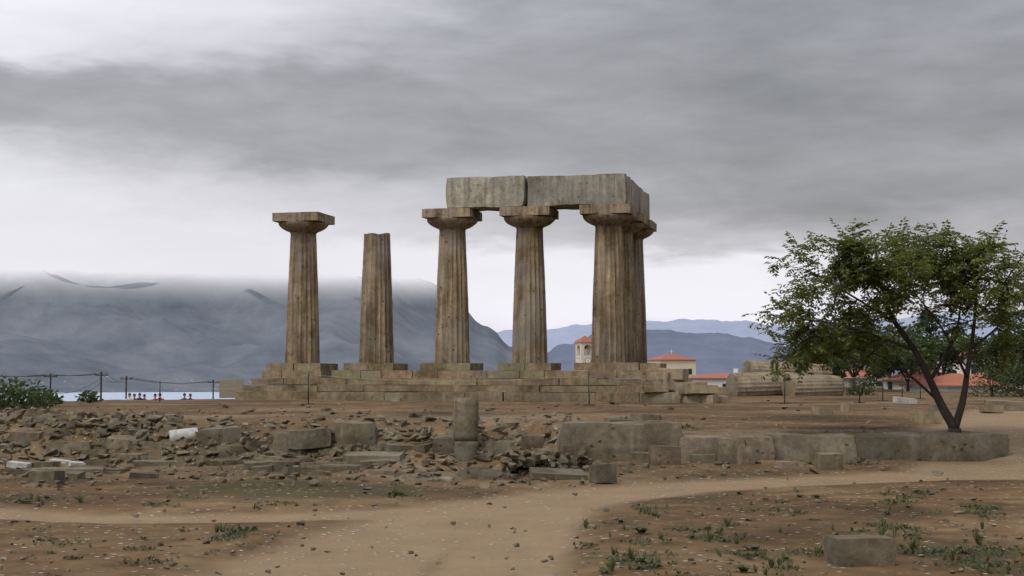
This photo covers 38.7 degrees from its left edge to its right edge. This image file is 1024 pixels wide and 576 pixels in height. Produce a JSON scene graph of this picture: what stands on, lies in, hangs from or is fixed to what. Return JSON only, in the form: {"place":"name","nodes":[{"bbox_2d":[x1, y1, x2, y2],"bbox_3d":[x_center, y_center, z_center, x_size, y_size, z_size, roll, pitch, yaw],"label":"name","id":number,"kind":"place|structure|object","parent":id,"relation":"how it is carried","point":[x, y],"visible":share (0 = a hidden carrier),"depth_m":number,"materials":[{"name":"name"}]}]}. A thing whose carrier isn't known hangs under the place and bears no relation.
{"place":"outdoors","nodes":[
{"label":"outdoors","id":0,"kind":"place"},
{"bbox_2d":[0,286,551,392],"bbox_3d":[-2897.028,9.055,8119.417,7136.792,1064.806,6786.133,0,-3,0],"label":"mountain massif","id":1,"kind":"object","parent":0,"point":[186,339],"depth_m":6968.10,"materials":[{"name":"grey stone"}]},
{"bbox_2d":[0,386,1023,575],"bbox_3d":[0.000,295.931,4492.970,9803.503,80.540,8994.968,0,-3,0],"label":"ground","id":2,"kind":"structure","parent":0,"point":[550,516],"depth_m":17.79,"materials":[{"name":"brown soil"}]},
{"bbox_2d":[44,372,218,399],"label":"utility poles","id":3,"kind":"object","parent":2,"relation":"on","point":[100,375],"visible":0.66,"depth_m":149.73,"materials":[{"name":"brown wood"}]},
{"bbox_2d":[0,373,213,396],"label":"utility wires","id":4,"kind":"object","parent":3,"relation":"attached to","point":[94,382],"visible":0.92,"depth_m":149.73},
{"bbox_2d":[235,362,666,401],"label":"temple crepidoma steps","id":5,"kind":"structure","parent":2,"relation":"on","point":[445,381],"depth_m":69.00,"materials":[{"name":"beige stone"}]},
{"bbox_2d":[272,204,656,362],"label":"columns","id":6,"kind":"structure","parent":5,"relation":"on","point":[622,231],"depth_m":71.33,"materials":[{"name":"brown stone"}]},
{"bbox_2d":[446,173,649,218],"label":"stone architrave","id":7,"kind":"object","parent":6,"relation":"on","point":[570,192],"visible":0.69,"depth_m":70.34,"materials":[{"name":"grey stone"}]},
{"bbox_2d":[6,396,917,467],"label":"white marble blocks","id":8,"kind":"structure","parent":2,"relation":"on","point":[178,434],"depth_m":32.51,"materials":[{"name":"white stone"}]},
{"bbox_2d":[453,398,478,461],"bbox_3d":[-1.015,3.135,32.066,0.580,1.448,0.572,0,-3,0],"label":"column stump","id":9,"kind":"object","parent":2,"relation":"on","point":[465,432],"visible":0.95,"depth_m":31.85,"materials":[{"name":"beige stone"}]},
{"bbox_2d":[0,405,1008,566],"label":"ruined stone walls","id":10,"kind":"structure","parent":2,"relation":"on","point":[652,439],"depth_m":26.37,"materials":[{"name":"stone"}]},
{"bbox_2d":[0,399,1023,575],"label":"loose stones","id":11,"kind":"object","parent":2,"relation":"on","point":[200,463],"visible":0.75,"depth_m":24.77,"materials":[{"name":"stone"}]},
{"bbox_2d":[0,414,1023,575],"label":"weed tufts","id":12,"kind":"object","parent":2,"relation":"on","point":[913,549],"depth_m":13.84,"materials":[{"name":"green plant"}]},
{"bbox_2d":[0,355,1023,408],"bbox_3d":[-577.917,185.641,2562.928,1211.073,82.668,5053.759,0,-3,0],"label":"bush","id":13,"kind":"object","parent":2,"relation":"on","point":[36,399],"depth_m":62.41,"materials":[{"name":"green plant"}]},
{"bbox_2d":[159,372,924,405],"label":"fence posts","id":14,"kind":"object","parent":2,"relation":"on","point":[589,404],"visible":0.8,"depth_m":57.59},
{"bbox_2d":[219,368,1023,422],"bbox_3d":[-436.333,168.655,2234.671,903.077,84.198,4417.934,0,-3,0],"label":"stone blocks","id":15,"kind":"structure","parent":2,"relation":"on","point":[670,380],"depth_m":57.70,"materials":[{"name":"stone"}]},
{"bbox_2d":[574,342,695,375],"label":"church walls","id":16,"kind":"structure","parent":2,"relation":"on","point":[671,364],"depth_m":333.45,"materials":[{"name":"beige paint"}]},
{"bbox_2d":[577,332,672,362],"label":"church cross and clock","id":17,"kind":"object","parent":16,"relation":"attached to","point":[588,360],"visible":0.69,"depth_m":328.55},
{"bbox_2d":[575,336,697,359],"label":"tiled roofs","id":18,"kind":"structure","parent":16,"relation":"on","point":[662,357],"depth_m":334.74,"materials":[{"name":"red tile"}]},
{"bbox_2d":[726,360,844,395],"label":"fallen column shafts","id":19,"kind":"object","parent":2,"relation":"on","point":[819,382],"visible":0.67,"depth_m":78.49,"materials":[{"name":"stone"}]},
{"bbox_2d":[688,356,1023,391],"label":"village house walls","id":20,"kind":"structure","parent":2,"relation":"on","point":[719,382],"depth_m":109.72,"materials":[{"name":"white paint"}]},
{"bbox_2d":[722,364,979,386],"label":"house windows","id":21,"kind":"structure","parent":20,"relation":"in","point":[975,370],"depth_m":134.69,"materials":[{"name":"black glass"}]},
{"bbox_2d":[688,342,1021,385],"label":"village house roofs","id":22,"kind":"structure","parent":20,"relation":"on","point":[953,379],"depth_m":100.34,"materials":[{"name":"tile"}]},
{"bbox_2d":[742,216,1023,432],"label":"tree","id":23,"kind":"object","parent":2,"relation":"on","point":[852,278],"depth_m":26.44,"materials":[{"name":"green plant"}]},
{"bbox_2d":[785,320,1020,390],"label":"broadleaf tree","id":24,"kind":"object","parent":2,"relation":"on","point":[932,352],"depth_m":103.66,"materials":[{"name":"green plant"}]},
{"bbox_2d":[858,302,1023,391],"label":"pine tree","id":25,"kind":"object","parent":2,"relation":"on","point":[993,346],"depth_m":104.26,"materials":[{"name":"green plant"}]},
{"bbox_2d":[0,0,1023,331],"label":"sky","id":26,"kind":"structure","parent":0,"point":[145,144],"materials":[{"name":"grey"}]},
{"bbox_2d":[509,464,542,476],"bbox_3d":[0.362,3.104,24.764,0.840,0.300,0.001,0,-3,0],"label":"ruin arch recess","id":27,"kind":"object","parent":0,"point":[519,468],"visible":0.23,"depth_m":24.77,"materials":[{"name":"black"}]},
{"bbox_2d":[162,374,918,388],"bbox_3d":[1.673,3.784,59.120,34.547,0.616,17.294,0,-3,0],"label":"barrier rope","id":28,"kind":"object","parent":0,"point":[529,379],"visible":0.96,"depth_m":52.66,"materials":[{"name":"beige fabric"}]},
{"bbox_2d":[577,346,691,373],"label":"windows","id":29,"kind":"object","parent":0,"point":[690,370],"visible":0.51,"depth_m":332.35,"materials":[{"name":"black glass"}]},
{"bbox_2d":[496,313,1023,352],"bbox_3d":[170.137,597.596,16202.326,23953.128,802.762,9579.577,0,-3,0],"label":"mountain range","id":30,"kind":"structure","parent":0,"point":[571,334],"depth_m":18085.31,"materials":[{"name":"blue stone"}]},
{"bbox_2d":[547,329,1018,378],"bbox_3d":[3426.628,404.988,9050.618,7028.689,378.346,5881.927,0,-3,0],"label":"mountain range","id":31,"kind":"structure","parent":0,"point":[717,352],"depth_m":9598.63,"materials":[{"name":"stone"}]}
]}

